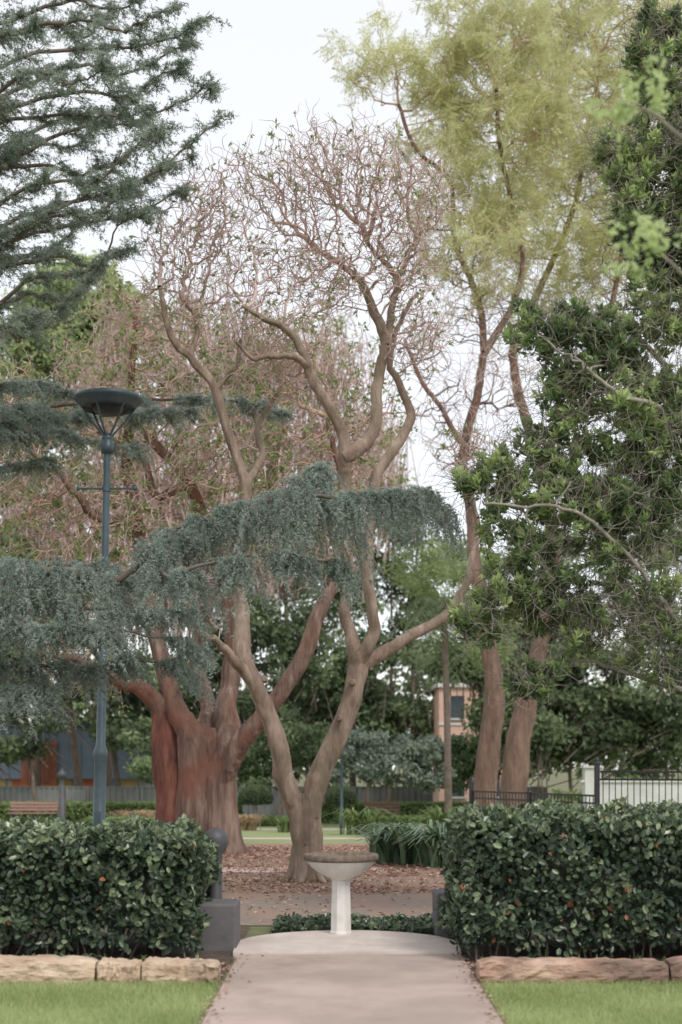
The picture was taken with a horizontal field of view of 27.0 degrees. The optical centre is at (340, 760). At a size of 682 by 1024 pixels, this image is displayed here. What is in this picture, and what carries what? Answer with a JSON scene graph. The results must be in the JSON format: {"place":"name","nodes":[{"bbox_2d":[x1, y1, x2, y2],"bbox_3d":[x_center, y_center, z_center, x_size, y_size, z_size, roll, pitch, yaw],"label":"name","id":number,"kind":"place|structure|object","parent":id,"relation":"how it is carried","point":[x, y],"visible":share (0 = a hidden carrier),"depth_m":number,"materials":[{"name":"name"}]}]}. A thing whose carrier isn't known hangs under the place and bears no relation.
{"place":"outdoors","nodes":[
{"label":"outdoors","id":0,"kind":"place"},
{"bbox_2d":[0,723,153,785],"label":"blue clad building","id":1,"kind":"structure","parent":0,"point":[49,775],"depth_m":71.00,"materials":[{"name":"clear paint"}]},
{"bbox_2d":[107,809,154,817],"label":"tussock grass","id":2,"kind":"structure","parent":0,"point":[146,813],"depth_m":42.80,"materials":[{"name":"plant"}]},
{"bbox_2d":[48,821,428,842],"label":"park lawn","id":3,"kind":"structure","parent":0,"point":[277,834],"depth_m":35.91,"materials":[{"name":"green plant"}]},
{"bbox_2d":[7,802,57,820],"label":"park bench","id":4,"kind":"object","parent":3,"relation":"on","point":[34,807],"visible":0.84,"depth_m":53.75,"materials":[{"name":"brown wood"}]},
{"bbox_2d":[57,768,66,819],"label":"post light","id":5,"kind":"object","parent":3,"relation":"on","point":[62,774],"visible":0.71,"depth_m":50.90,"materials":[{"name":"grey paint"}]},
{"bbox_2d":[83,815,154,825],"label":"box hedge","id":6,"kind":"object","parent":3,"relation":"on","point":[90,819],"visible":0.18,"depth_m":41.21,"materials":[{"name":"green plant"}]},
{"bbox_2d":[0,800,244,822],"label":"box hedge","id":7,"kind":"object","parent":3,"relation":"on","point":[77,811],"visible":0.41,"depth_m":55.47,"materials":[{"name":"green plant"}]},
{"bbox_2d":[237,784,273,823],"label":"topiary shrub","id":8,"kind":"object","parent":3,"relation":"on","point":[255,795],"visible":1,"depth_m":49.60,"materials":[{"name":"green plant"}]},
{"bbox_2d":[239,814,288,825],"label":"box hedge","id":9,"kind":"object","parent":3,"relation":"on","point":[265,822],"visible":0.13,"depth_m":50.61,"materials":[{"name":"green plant"}]},
{"bbox_2d":[116,704,533,795],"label":"garden shrubs","id":10,"kind":"object","parent":3,"relation":"on","point":[254,769],"visible":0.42,"depth_m":53.58,"materials":[{"name":"green plant"}]},
{"bbox_2d":[325,785,356,804],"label":"topiary shrub","id":11,"kind":"object","parent":3,"relation":"on","point":[332,795],"visible":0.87,"depth_m":49.63,"materials":[{"name":"green plant"}]},
{"bbox_2d":[339,746,344,827],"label":"post light","id":12,"kind":"object","parent":3,"relation":"on","point":[341,781],"visible":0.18,"depth_m":46.96,"materials":[{"name":"blue paint"}]},
{"bbox_2d":[323,806,398,834],"bbox_3d":[0.564,1.561,37.021,2.258,0.723,2.495,0,0,-42],"label":"flax clump","id":13,"kind":"object","parent":3,"relation":"on","point":[352,819],"visible":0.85,"depth_m":36.80,"materials":[{"name":"green plant"}]},
{"bbox_2d":[301,723,457,794],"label":"silver shrubs","id":14,"kind":"object","parent":3,"relation":"on","point":[410,757],"visible":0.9,"depth_m":51.60,"materials":[{"name":"green plant"}]},
{"bbox_2d":[364,802,399,815],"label":"park bench","id":15,"kind":"object","parent":3,"relation":"on","point":[396,807],"visible":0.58,"depth_m":53.77,"materials":[{"name":"grey paint"}]},
{"bbox_2d":[376,813,434,826],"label":"box hedge","id":16,"kind":"object","parent":3,"relation":"on","point":[396,818],"visible":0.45,"depth_m":50.06,"materials":[{"name":"green plant"}]},
{"bbox_2d":[402,805,460,831],"bbox_3d":[2.978,1.641,40.078,2.604,0.754,2.384,0,0,-37],"label":"flax clump","id":17,"kind":"object","parent":3,"relation":"on","point":[440,817],"visible":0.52,"depth_m":39.84,"materials":[{"name":"green plant"}]},
{"bbox_2d":[377,594,493,815],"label":"palm tree","id":18,"kind":"object","parent":3,"relation":"on","point":[427,608],"visible":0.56,"depth_m":43.91,"materials":[{"name":"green plant"}]},
{"bbox_2d":[321,800,555,822],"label":"box hedge","id":19,"kind":"object","parent":3,"relation":"on","point":[415,808],"visible":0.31,"depth_m":55.46,"materials":[{"name":"green plant"}]},
{"bbox_2d":[375,528,525,677],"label":"feathery background tree","id":20,"kind":"object","parent":3,"relation":"on","point":[444,575],"visible":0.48,"depth_m":49.58,"materials":[{"name":"green plant"}]},
{"bbox_2d":[312,0,612,809],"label":"feathery tree","id":21,"kind":"object","parent":3,"relation":"on","point":[476,42],"visible":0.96,"depth_m":34.73,"materials":[{"name":"green plant"}]},
{"bbox_2d":[411,631,571,792],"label":"garden trees","id":22,"kind":"object","parent":3,"relation":"on","point":[542,742],"visible":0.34,"depth_m":51.58,"materials":[{"name":"green plant"}]},
{"bbox_2d":[476,0,681,807],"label":"feathery tree","id":23,"kind":"object","parent":3,"relation":"on","point":[515,769],"visible":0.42,"depth_m":37.61,"materials":[{"name":"green plant"}]},
{"bbox_2d":[551,774,681,805],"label":"garden shrubs","id":24,"kind":"object","parent":3,"relation":"on","point":[580,797],"visible":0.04,"depth_m":45.97,"materials":[{"name":"green plant"}]},
{"bbox_2d":[239,814,270,830],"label":"tussock grass","id":25,"kind":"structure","parent":0,"point":[247,822],"depth_m":42.80,"materials":[{"name":"plant"}]},
{"bbox_2d":[261,815,289,832],"bbox_3d":[-1.493,1.768,40.015,1.782,0.500,1.818,0,0,0],"label":"flax clump","id":26,"kind":"object","parent":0,"point":[284,827],"visible":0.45,"depth_m":39.89,"materials":[{"name":"green plant"}]},
{"bbox_2d":[222,867,381,871],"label":"path","id":27,"kind":"structure","parent":0,"point":[242,870],"depth_m":20.85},
{"bbox_2d":[243,838,366,838],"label":"path","id":28,"kind":"structure","parent":0,"point":[290,838],"depth_m":32.81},
{"bbox_2d":[206,893,431,924],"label":"crossing path","id":29,"kind":"structure","parent":0,"point":[376,903],"depth_m":15.76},
{"bbox_2d":[222,843,445,892],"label":"leaf covered ground","id":30,"kind":"structure","parent":0,"point":[417,885],"depth_m":19.29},
{"bbox_2d":[74,388,142,826],"bbox_3d":[-3.107,-1.660,19.000,0.920,6.520,0.920,0,0,0],"label":"street lamp","id":31,"kind":"object","parent":30,"relation":"on","point":[100,402],"visible":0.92,"depth_m":18.94,"materials":[{"name":"metal"}]},
{"bbox_2d":[0,251,435,855],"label":"red barked tree","id":32,"kind":"object","parent":30,"relation":"on","point":[196,763],"visible":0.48,"depth_m":24.73,"materials":[{"name":"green plant"}]},
{"bbox_2d":[116,92,496,883],"bbox_3d":[-0.477,-3.585,18.849,5.072,10.604,2.078,0,0,-5],"label":"coral tree","id":33,"kind":"object","parent":30,"relation":"on","point":[302,808],"visible":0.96,"depth_m":18.75,"materials":[{"name":"brown plant"}]},
{"bbox_2d":[332,826,412,852],"bbox_3d":[0.643,1.349,23.332,1.730,0.536,1.624,0,0,0],"label":"agapanthus clump","id":34,"kind":"object","parent":30,"relation":"on","point":[372,849],"visible":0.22,"depth_m":23.34,"materials":[{"name":"green plant"}]},
{"bbox_2d":[331,822,449,864],"bbox_3d":[0.983,1.276,22.063,2.130,0.663,2.260,0,0,-40],"label":"agapanthus clump","id":35,"kind":"object","parent":30,"relation":"on","point":[387,851],"visible":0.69,"depth_m":21.98,"materials":[{"name":"green plant"}]},
{"bbox_2d":[367,819,446,867],"bbox_3d":[1.362,1.256,21.468,2.367,0.694,2.374,0,0,0],"label":"agapanthus clump","id":36,"kind":"object","parent":30,"relation":"on","point":[433,858],"visible":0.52,"depth_m":21.20,"materials":[{"name":"green plant"}]},
{"bbox_2d":[0,977,681,1023],"bbox_3d":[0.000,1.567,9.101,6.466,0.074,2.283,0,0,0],"label":"lawn grass","id":37,"kind":"structure","parent":0,"point":[73,1003],"depth_m":9.28,"materials":[{"name":"green plant"}]},
{"bbox_2d":[0,0,681,769],"label":"sky","id":38,"kind":"structure","parent":0,"point":[266,60],"materials":[{"name":"white"}]},
{"bbox_2d":[257,829,434,829],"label":"path","id":39,"kind":"structure","parent":0,"point":[322,829],"depth_m":44.75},
{"bbox_2d":[233,930,460,956],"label":"apron paving","id":40,"kind":"structure","parent":0,"point":[354,942],"depth_m":12.11,"materials":[{"name":"concrete"}]},
{"bbox_2d":[303,851,378,934],"bbox_3d":[0.000,1.199,12.820,0.680,0.722,0.680,0,0,0],"label":"stone birdbath","id":41,"kind":"object","parent":40,"relation":"on","point":[340,869],"visible":1,"depth_m":12.73,"materials":[{"name":"beige stone"}]},
{"bbox_2d":[199,770,681,1023],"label":"ground","id":42,"kind":"structure","parent":0,"point":[255,930],"depth_m":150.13,"materials":[{"name":"soil"}]},
{"bbox_2d":[0,247,173,785],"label":"background trees","id":43,"kind":"object","parent":42,"relation":"on","point":[41,357],"visible":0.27,"depth_m":67.20,"materials":[{"name":"green plant"}]},
{"bbox_2d":[0,954,220,984],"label":"sandstone edging","id":44,"kind":"object","parent":42,"relation":"on","point":[42,968],"visible":0.9,"depth_m":10.13,"materials":[{"name":"beige stone"}]},
{"bbox_2d":[2,927,249,977],"bbox_3d":[-7.435,1.588,12.000,13.130,0.001,3.200,0,0,0],"label":"garden bed","id":45,"kind":"object","parent":42,"relation":"on","point":[222,957],"visible":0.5,"depth_m":11.84,"materials":[{"name":"soil"}]},
{"bbox_2d":[55,953,101,956],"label":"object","id":46,"kind":"object","parent":45,"relation":"on","point":[90,954],"visible":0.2,"depth_m":10.79,"materials":[{"name":"green plant"}]},
{"bbox_2d":[0,811,223,959],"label":"clipped hedge","id":47,"kind":"object","parent":45,"relation":"on","point":[150,877],"visible":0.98,"depth_m":11.16,"materials":[{"name":"green plant"}]},
{"bbox_2d":[164,899,239,952],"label":"concrete plinth","id":48,"kind":"structure","parent":45,"relation":"on","point":[221,933],"depth_m":11.80,"materials":[{"name":"grey concrete"}]},
{"bbox_2d":[205,827,227,898],"bbox_3d":[-1.100,1.093,12.500,0.220,1.015,0.220,0,0,0],"label":"metal bollard","id":49,"kind":"object","parent":48,"relation":"on","point":[219,836],"visible":0.48,"depth_m":12.45,"materials":[{"name":"grey metal"}]},
{"bbox_2d":[0,269,425,785],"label":"hazy trees","id":50,"kind":"object","parent":42,"relation":"on","point":[42,542],"visible":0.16,"depth_m":63.36,"materials":[{"name":"brown plant"}]},
{"bbox_2d":[0,0,468,744],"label":"cedar tree","id":51,"kind":"object","parent":42,"relation":"on","point":[302,504],"visible":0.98,"depth_m":15.51,"materials":[{"name":"green plant"}]},
{"bbox_2d":[0,786,546,815],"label":"steel boundary fence","id":52,"kind":"object","parent":42,"relation":"on","point":[113,793],"visible":0.09,"depth_m":63.00,"materials":[{"name":"grey metal"}]},
{"bbox_2d":[0,649,681,785],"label":"distant trees","id":53,"kind":"object","parent":42,"relation":"on","point":[79,708],"visible":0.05,"depth_m":95.31,"materials":[{"name":"green plant"}]},
{"bbox_2d":[0,523,681,816],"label":"background trees","id":54,"kind":"object","parent":42,"relation":"on","point":[624,718],"visible":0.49,"depth_m":61.18,"materials":[{"name":"green plant"}]},
{"bbox_2d":[0,365,681,785],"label":"background trees","id":55,"kind":"object","parent":42,"relation":"on","point":[394,597],"visible":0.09,"depth_m":69.74,"materials":[{"name":"green plant"}]},
{"bbox_2d":[269,911,433,934],"bbox_3d":[0.185,1.545,13.427,1.702,0.187,0.936,0,0,0],"label":"ivy groundcover","id":56,"kind":"object","parent":42,"relation":"on","point":[359,921],"visible":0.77,"depth_m":13.19,"materials":[{"name":"green plant"}]},
{"bbox_2d":[202,954,503,1023],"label":"footpath","id":57,"kind":"structure","parent":42,"relation":"on","point":[355,989],"depth_m":9.71,"materials":[{"name":"concrete"}]},
{"bbox_2d":[199,844,506,1022],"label":"fallen leaves","id":58,"kind":"object","parent":42,"relation":"on","point":[365,848],"visible":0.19,"depth_m":18.77,"materials":[{"name":"brown plant"}]},
{"bbox_2d":[429,683,502,801],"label":"brick apartment building","id":59,"kind":"structure","parent":42,"relation":"on","point":[438,721],"depth_m":58.00,"materials":[{"name":"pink brick"}]},
{"bbox_2d":[452,932,681,977],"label":"garden bed","id":60,"kind":"object","parent":42,"relation":"on","point":[659,955],"visible":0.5,"depth_m":11.84,"materials":[{"name":"soil"}]},
{"bbox_2d":[17,952,666,961],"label":"bed weeds","id":61,"kind":"object","parent":60,"relation":"on","point":[197,957],"visible":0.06,"depth_m":11.13,"materials":[{"name":"green plant"}]},
{"bbox_2d":[432,889,495,938],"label":"concrete plinth","id":62,"kind":"structure","parent":60,"relation":"on","point":[437,894],"depth_m":12.76,"materials":[{"name":"grey concrete"}]},
{"bbox_2d":[422,0,681,728],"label":"broadleaf tree","id":63,"kind":"object","parent":60,"relation":"on","point":[644,403],"visible":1,"depth_m":13.26,"materials":[{"name":"green plant"}]},
{"bbox_2d":[434,795,681,961],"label":"clipped hedge","id":64,"kind":"object","parent":60,"relation":"on","point":[547,866],"visible":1,"depth_m":11.12,"materials":[{"name":"green plant"}]},
{"bbox_2d":[469,757,681,810],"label":"iron fence","id":65,"kind":"object","parent":42,"relation":"on","point":[529,793],"visible":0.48,"depth_m":25.99,"materials":[{"name":"metal"}]},
{"bbox_2d":[476,956,681,984],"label":"sandstone edging","id":66,"kind":"object","parent":42,"relation":"on","point":[534,970],"visible":0.84,"depth_m":10.14,"materials":[{"name":"beige stone"}]},
{"bbox_2d":[579,766,681,810],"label":"rendered wall","id":67,"kind":"structure","parent":42,"relation":"on","point":[587,780],"depth_m":39.85,"materials":[{"name":"beige paint"}]},
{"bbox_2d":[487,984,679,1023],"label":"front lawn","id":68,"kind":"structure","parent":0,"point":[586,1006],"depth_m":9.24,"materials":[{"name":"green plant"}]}
]}

